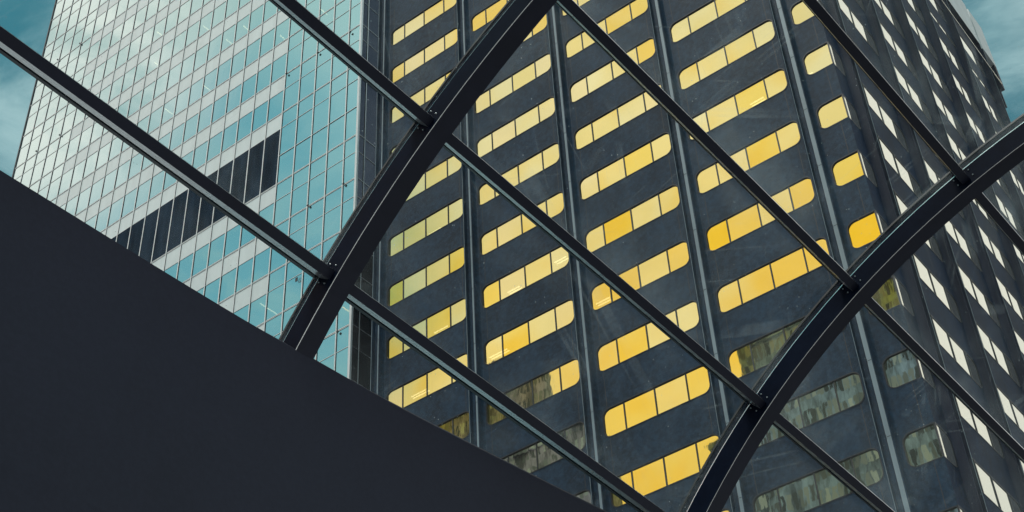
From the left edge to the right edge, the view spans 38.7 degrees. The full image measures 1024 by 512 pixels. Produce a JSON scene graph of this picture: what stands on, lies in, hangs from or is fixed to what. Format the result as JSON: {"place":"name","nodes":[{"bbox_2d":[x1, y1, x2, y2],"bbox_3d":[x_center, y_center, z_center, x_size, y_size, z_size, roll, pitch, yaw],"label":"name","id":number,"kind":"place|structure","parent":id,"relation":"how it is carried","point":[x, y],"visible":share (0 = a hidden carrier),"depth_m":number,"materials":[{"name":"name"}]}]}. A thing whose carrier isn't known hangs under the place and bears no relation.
{"place":"outdoors","nodes":[
{"label":"outdoors","id":0,"kind":"place"},
{"bbox_2d":[0,0,1023,176],"label":"sky","id":1,"kind":"structure","parent":0,"point":[1001,22],"materials":[{"name":"blue"}]},
{"bbox_2d":[370,0,1023,511],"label":"office tower","id":2,"kind":"structure","parent":0,"point":[568,124],"depth_m":73.96,"materials":[{"name":"black metal"}]},
{"bbox_2d":[389,68,452,123],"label":"window","id":3,"kind":"structure","parent":2,"relation":"in","point":[425,94],"depth_m":93.85,"materials":[{"name":"yellow glass"}]},
{"bbox_2d":[391,0,455,45],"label":"window","id":4,"kind":"structure","parent":2,"relation":"in","point":[442,6],"depth_m":98.79,"materials":[{"name":"yellow glass"}]},
{"bbox_2d":[390,27,456,82],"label":"window","id":5,"kind":"structure","parent":2,"relation":"in","point":[448,40],"depth_m":96.22,"materials":[{"name":"yellow glass"}]},
{"bbox_2d":[387,197,462,256],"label":"window","id":6,"kind":"structure","parent":2,"relation":"in","point":[453,211],"depth_m":86.29,"materials":[{"name":"yellow glass"}]},
{"bbox_2d":[387,246,463,306],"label":"window","id":7,"kind":"structure","parent":2,"relation":"in","point":[452,262],"depth_m":83.82,"materials":[{"name":"yellow glass"}]},
{"bbox_2d":[386,297,465,358],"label":"window","id":8,"kind":"structure","parent":2,"relation":"in","point":[455,313],"depth_m":81.09,"materials":[{"name":"yellow glass"}]},
{"bbox_2d":[385,352,466,407],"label":"window","id":9,"kind":"structure","parent":2,"relation":"in","point":[435,380],"depth_m":79.03,"materials":[{"name":"yellow glass"}]},
{"bbox_2d":[406,155,460,200],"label":"window","id":10,"kind":"structure","parent":2,"relation":"in","point":[451,165],"depth_m":88.38,"materials":[{"name":"yellow glass"}]},
{"bbox_2d":[436,411,468,438],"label":"window","id":11,"kind":"structure","parent":2,"relation":"in","point":[458,426],"depth_m":75.60,"materials":[{"name":"yellow glass"}]},
{"bbox_2d":[470,0,507,31],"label":"window","id":12,"kind":"structure","parent":2,"relation":"in","point":[487,15],"depth_m":93.87,"materials":[{"name":"yellow glass"}]},
{"bbox_2d":[474,52,550,113],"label":"window","id":13,"kind":"structure","parent":2,"relation":"in","point":[542,65],"depth_m":88.14,"materials":[{"name":"yellow glass"}]},
{"bbox_2d":[475,96,554,157],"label":"window","id":14,"kind":"structure","parent":2,"relation":"in","point":[541,112],"depth_m":85.68,"materials":[{"name":"yellow glass"}]},
{"bbox_2d":[477,142,559,204],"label":"window","id":15,"kind":"structure","parent":2,"relation":"in","point":[548,157],"depth_m":82.99,"materials":[{"name":"yellow glass"}]},
{"bbox_2d":[479,191,563,254],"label":"window","id":16,"kind":"structure","parent":2,"relation":"in","point":[553,206],"depth_m":80.92,"materials":[{"name":"yellow glass"}]},
{"bbox_2d":[481,245,568,308],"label":"window","id":17,"kind":"structure","parent":2,"relation":"in","point":[557,259],"depth_m":78.28,"materials":[{"name":"yellow glass"}]},
{"bbox_2d":[483,299,573,364],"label":"window","id":18,"kind":"structure","parent":2,"relation":"in","point":[560,316],"depth_m":75.76,"materials":[{"name":"yellow glass"}]},
{"bbox_2d":[486,358,579,425],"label":"window","id":19,"kind":"structure","parent":2,"relation":"in","point":[566,376],"depth_m":73.06,"materials":[{"name":"glass"}]},
{"bbox_2d":[522,15,546,42],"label":"window","id":20,"kind":"structure","parent":2,"relation":"in","point":[542,24],"depth_m":89.48,"materials":[{"name":"yellow glass"}]},
{"bbox_2d":[502,421,585,472],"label":"window","id":21,"kind":"structure","parent":2,"relation":"in","point":[537,456],"depth_m":70.58,"materials":[{"name":"grey glass"}]},
{"bbox_2d":[560,0,589,15],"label":"window","id":22,"kind":"structure","parent":2,"relation":"in","point":[579,2],"depth_m":88.06,"materials":[{"name":"yellow glass"}]},
{"bbox_2d":[574,489,590,502],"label":"window","id":23,"kind":"structure","parent":2,"relation":"in","point":[586,495],"depth_m":67.57,"materials":[{"name":"grey glass"}]},
{"bbox_2d":[564,0,648,57],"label":"window","id":24,"kind":"structure","parent":2,"relation":"in","point":[636,8],"depth_m":84.97,"materials":[{"name":"yellow glass"}]},
{"bbox_2d":[569,37,655,102],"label":"window","id":25,"kind":"structure","parent":2,"relation":"in","point":[646,50],"depth_m":82.76,"materials":[{"name":"yellow glass"}]},
{"bbox_2d":[574,83,661,149],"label":"window","id":26,"kind":"structure","parent":2,"relation":"in","point":[642,103],"depth_m":80.27,"materials":[{"name":"yellow glass"}]},
{"bbox_2d":[579,132,671,199],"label":"window","id":27,"kind":"structure","parent":2,"relation":"in","point":[661,146],"depth_m":77.63,"materials":[{"name":"yellow glass"}]},
{"bbox_2d":[584,184,679,252],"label":"window","id":28,"kind":"structure","parent":2,"relation":"in","point":[668,200],"depth_m":75.15,"materials":[{"name":"yellow glass"}]},
{"bbox_2d":[590,240,689,310],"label":"window","id":29,"kind":"structure","parent":2,"relation":"in","point":[676,257],"depth_m":72.50,"materials":[{"name":"yellow glass"}]},
{"bbox_2d":[596,300,699,371],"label":"window","id":30,"kind":"structure","parent":2,"relation":"in","point":[646,337],"depth_m":70.36,"materials":[{"name":"yellow glass"}]},
{"bbox_2d":[602,365,710,436],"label":"window","id":31,"kind":"structure","parent":2,"relation":"in","point":[691,385],"depth_m":67.73,"materials":[{"name":"yellow glass"}]},
{"bbox_2d":[610,433,718,507],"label":"window","id":32,"kind":"structure","parent":2,"relation":"in","point":[686,462],"depth_m":65.18,"materials":[{"name":"yellow glass"}]},
{"bbox_2d":[669,0,747,42],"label":"window","id":33,"kind":"structure","parent":2,"relation":"in","point":[715,9],"depth_m":79.96,"materials":[{"name":"yellow glass"}]},
{"bbox_2d":[677,19,774,89],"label":"window","id":34,"kind":"structure","parent":2,"relation":"in","point":[758,36],"depth_m":77.05,"materials":[{"name":"yellow glass"}]},
{"bbox_2d":[687,68,787,139],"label":"window","id":35,"kind":"structure","parent":2,"relation":"in","point":[775,83],"depth_m":74.44,"materials":[{"name":"yellow glass"}]},
{"bbox_2d":[695,120,800,193],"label":"window","id":36,"kind":"structure","parent":2,"relation":"in","point":[788,136],"depth_m":71.96,"materials":[{"name":"yellow glass"}]},
{"bbox_2d":[705,177,814,250],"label":"window","id":37,"kind":"structure","parent":2,"relation":"in","point":[797,195],"depth_m":69.69,"materials":[{"name":"yellow glass"}]},
{"bbox_2d":[716,237,829,312],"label":"window","id":38,"kind":"structure","parent":2,"relation":"in","point":[800,262],"depth_m":67.27,"materials":[{"name":"yellow glass"}]},
{"bbox_2d":[727,315,845,377],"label":"window","id":39,"kind":"structure","parent":2,"relation":"in","point":[756,355],"depth_m":65.31,"materials":[{"name":"grey glass"}]},
{"bbox_2d":[790,0,826,24],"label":"corner window","id":40,"kind":"structure","parent":2,"relation":"in","point":[800,12],"depth_m":75.08,"materials":[{"name":"yellow glass"}]},
{"bbox_2d":[758,372,864,446],"bbox_3d":[12.306,6.660,62.178,5.913,1.638,0.084,-29,-47,26],"label":"window","id":41,"kind":"structure","parent":2,"relation":"in","point":[847,392],"depth_m":61.76,"materials":[{"name":"grey glass"}]},
{"bbox_2d":[752,448,883,511],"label":"window","id":42,"kind":"structure","parent":2,"relation":"in","point":[819,488],"depth_m":59.66,"materials":[{"name":"grey glass"}]},
{"bbox_2d":[803,42,845,75],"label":"corner window","id":43,"kind":"structure","parent":2,"relation":"in","point":[825,55],"depth_m":72.52,"materials":[{"name":"yellow glass"}]},
{"bbox_2d":[816,94,860,129],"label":"corner window","id":44,"kind":"structure","parent":2,"relation":"in","point":[838,109],"depth_m":70.03,"materials":[{"name":"yellow glass"}]},
{"bbox_2d":[831,149,877,186],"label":"corner window","id":45,"kind":"structure","parent":2,"relation":"in","point":[854,166],"depth_m":67.57,"materials":[{"name":"yellow glass"}]},
{"bbox_2d":[837,0,878,55],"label":"window","id":46,"kind":"structure","parent":2,"relation":"in","point":[847,11],"depth_m":80.85,"materials":[{"name":"white glass"}]},
{"bbox_2d":[855,0,864,11],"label":"window","id":47,"kind":"structure","parent":2,"relation":"in","point":[859,2],"depth_m":84.21,"materials":[{"name":"grey glass"}]},
{"bbox_2d":[847,210,888,248],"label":"corner window","id":48,"kind":"structure","parent":2,"relation":"in","point":[865,230],"depth_m":65.09,"materials":[{"name":"yellow glass"}]},
{"bbox_2d":[861,82,908,151],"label":"window","id":49,"kind":"structure","parent":2,"relation":"in","point":[873,103],"depth_m":75.76,"materials":[{"name":"white glass"}]},
{"bbox_2d":[874,0,904,38],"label":"window","id":50,"kind":"structure","parent":2,"relation":"in","point":[890,16],"depth_m":90.44,"materials":[{"name":"white glass"}]},
{"bbox_2d":[868,275,914,315],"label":"corner window","id":51,"kind":"structure","parent":2,"relation":"in","point":[891,294],"depth_m":62.52,"materials":[{"name":"green glass"}]},
{"bbox_2d":[879,20,918,80],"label":"window","id":52,"kind":"structure","parent":2,"relation":"in","point":[889,39],"depth_m":87.56,"materials":[{"name":"white glass"}]},
{"bbox_2d":[876,133,922,197],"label":"window","id":53,"kind":"structure","parent":2,"relation":"in","point":[904,174],"depth_m":73.22,"materials":[{"name":"white glass"}]},
{"bbox_2d":[882,348,934,388],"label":"corner window","id":54,"kind":"structure","parent":2,"relation":"in","point":[902,368],"depth_m":60.08,"materials":[{"name":"grey glass"}]},
{"bbox_2d":[892,62,932,123],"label":"window","id":55,"kind":"structure","parent":2,"relation":"in","point":[915,97],"depth_m":85.08,"materials":[{"name":"white glass"}]},
{"bbox_2d":[907,0,925,25],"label":"window","id":56,"kind":"structure","parent":2,"relation":"in","point":[912,3],"depth_m":99.99,"materials":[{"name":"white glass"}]},
{"bbox_2d":[893,191,942,261],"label":"window","id":57,"kind":"structure","parent":2,"relation":"in","point":[931,243],"depth_m":71.10,"materials":[{"name":"white glass"}]},
{"bbox_2d":[904,8,938,62],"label":"window","id":58,"kind":"structure","parent":2,"relation":"in","point":[923,38],"depth_m":96.90,"materials":[{"name":"white glass"}]},
{"bbox_2d":[902,422,957,466],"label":"corner window","id":59,"kind":"structure","parent":2,"relation":"in","point":[930,443],"depth_m":57.65,"materials":[{"name":"grey glass"}]},
{"bbox_2d":[918,48,952,101],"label":"window","id":60,"kind":"structure","parent":2,"relation":"in","point":[929,67],"depth_m":94.38,"materials":[{"name":"white glass"}]},
{"bbox_2d":[912,253,961,322],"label":"window","id":61,"kind":"structure","parent":2,"relation":"in","point":[924,274],"depth_m":68.33,"materials":[{"name":"white glass"}]},
{"bbox_2d":[929,9,955,47],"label":"window","id":62,"kind":"structure","parent":2,"relation":"in","point":[938,23],"depth_m":105.84,"materials":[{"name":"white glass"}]},
{"bbox_2d":[922,156,964,219],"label":"window","id":63,"kind":"structure","parent":2,"relation":"in","point":[933,176],"depth_m":79.46,"materials":[{"name":"white glass"}]},
{"bbox_2d":[931,87,966,142],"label":"window","id":64,"kind":"structure","parent":2,"relation":"in","point":[940,104],"depth_m":91.92,"materials":[{"name":"white glass"}]},
{"bbox_2d":[940,505,965,511],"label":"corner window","id":65,"kind":"structure","parent":2,"relation":"in","point":[957,509],"depth_m":55.39,"materials":[{"name":"grey glass"}]},
{"bbox_2d":[939,36,968,81],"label":"window","id":66,"kind":"structure","parent":2,"relation":"in","point":[946,49],"depth_m":103.76,"materials":[{"name":"white glass"}]},
{"bbox_2d":[929,313,982,387],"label":"window","id":67,"kind":"structure","parent":2,"relation":"in","point":[945,341],"depth_m":65.84,"materials":[{"name":"white glass"}]},
{"bbox_2d":[947,132,966,160],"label":"window","id":68,"kind":"structure","parent":2,"relation":"in","point":[955,147],"depth_m":88.80,"materials":[{"name":"white glass"}]},
{"bbox_2d":[945,221,982,271],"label":"window","id":69,"kind":"structure","parent":2,"relation":"in","point":[951,230],"depth_m":77.81,"materials":[{"name":"white glass"}]},
{"bbox_2d":[951,71,982,119],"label":"window","id":70,"kind":"structure","parent":2,"relation":"in","point":[959,85],"depth_m":101.27,"materials":[{"name":"white glass"}]},
{"bbox_2d":[966,111,986,142],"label":"window","id":71,"kind":"structure","parent":2,"relation":"in","point":[981,135],"depth_m":98.40,"materials":[{"name":"white glass"}]},
{"bbox_2d":[953,395,1003,458],"bbox_3d":[19.937,6.979,63.071,0.046,1.638,5.913,-29,-47,26],"label":"window","id":72,"kind":"structure","parent":2,"relation":"in","point":[963,411],"depth_m":63.22,"materials":[{"name":"white glass"}]},
{"bbox_2d":[956,262,1000,327],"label":"window","id":73,"kind":"structure","parent":2,"relation":"in","point":[971,287],"depth_m":75.18,"materials":[{"name":"white glass"}]},
{"bbox_2d":[972,68,995,101],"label":"window","id":74,"kind":"structure","parent":2,"relation":"in","point":[975,73],"depth_m":110.23,"materials":[{"name":"grey glass"}]},
{"bbox_2d":[973,200,998,231],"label":"window","id":75,"kind":"structure","parent":2,"relation":"in","point":[984,213],"depth_m":87.07,"materials":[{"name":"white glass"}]},
{"bbox_2d":[982,94,1004,128],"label":"window","id":76,"kind":"structure","parent":2,"relation":"in","point":[989,107],"depth_m":107.98,"materials":[{"name":"white glass"}]},
{"bbox_2d":[972,458,1021,511],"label":"window","id":77,"kind":"structure","parent":2,"relation":"in","point":[1004,501],"depth_m":60.59,"materials":[{"name":"white glass"}]},
{"bbox_2d":[978,224,1015,280],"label":"window","id":78,"kind":"structure","parent":2,"relation":"in","point":[988,243],"depth_m":84.51,"materials":[{"name":"white glass"}]},
{"bbox_2d":[975,321,1020,386],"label":"window","id":79,"kind":"structure","parent":2,"relation":"in","point":[996,353],"depth_m":72.70,"materials":[{"name":"white glass"}]},
{"bbox_2d":[996,178,1011,199],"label":"window","id":80,"kind":"structure","parent":2,"relation":"in","point":[1000,181],"depth_m":96.95,"materials":[{"name":"grey glass"}]},
{"bbox_2d":[995,384,1023,432],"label":"window","id":81,"kind":"structure","parent":2,"relation":"in","point":[1010,410],"depth_m":69.68,"materials":[{"name":"white glass"}]},
{"bbox_2d":[995,274,1023,320],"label":"window","id":82,"kind":"structure","parent":2,"relation":"in","point":[1007,295],"depth_m":81.74,"materials":[{"name":"white glass"}]},
{"bbox_2d":[995,194,1023,238],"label":"window","id":83,"kind":"structure","parent":2,"relation":"in","point":[1005,211],"depth_m":93.74,"materials":[{"name":"white glass"}]},
{"bbox_2d":[1010,170,1023,194],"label":"window","id":84,"kind":"structure","parent":2,"relation":"in","point":[1016,180],"depth_m":102.62,"materials":[{"name":"white glass"}]},
{"bbox_2d":[1014,329,1023,354],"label":"window","id":85,"kind":"structure","parent":2,"relation":"in","point":[1020,340],"depth_m":78.65,"materials":[{"name":"white glass"}]},
{"bbox_2d":[1014,246,1023,263],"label":"window","id":86,"kind":"structure","parent":2,"relation":"in","point":[1019,255],"depth_m":90.34,"materials":[{"name":"white glass"}]},
{"label":"ground","id":87,"kind":"structure","parent":0,"visible":0},
{"bbox_2d":[12,0,378,389],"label":"glass tower","id":88,"kind":"structure","parent":87,"relation":"on","point":[265,109],"depth_m":133.48,"materials":[{"name":"blue glass"}]},
{"bbox_2d":[0,170,606,511],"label":"atrium wall","id":89,"kind":"structure","parent":87,"relation":"on","point":[130,381],"depth_m":9.23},
{"bbox_2d":[0,0,1023,511],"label":"glass roof","id":90,"kind":"structure","parent":89,"relation":"on","point":[868,272],"depth_m":11.77,"materials":[{"name":"black metal"}]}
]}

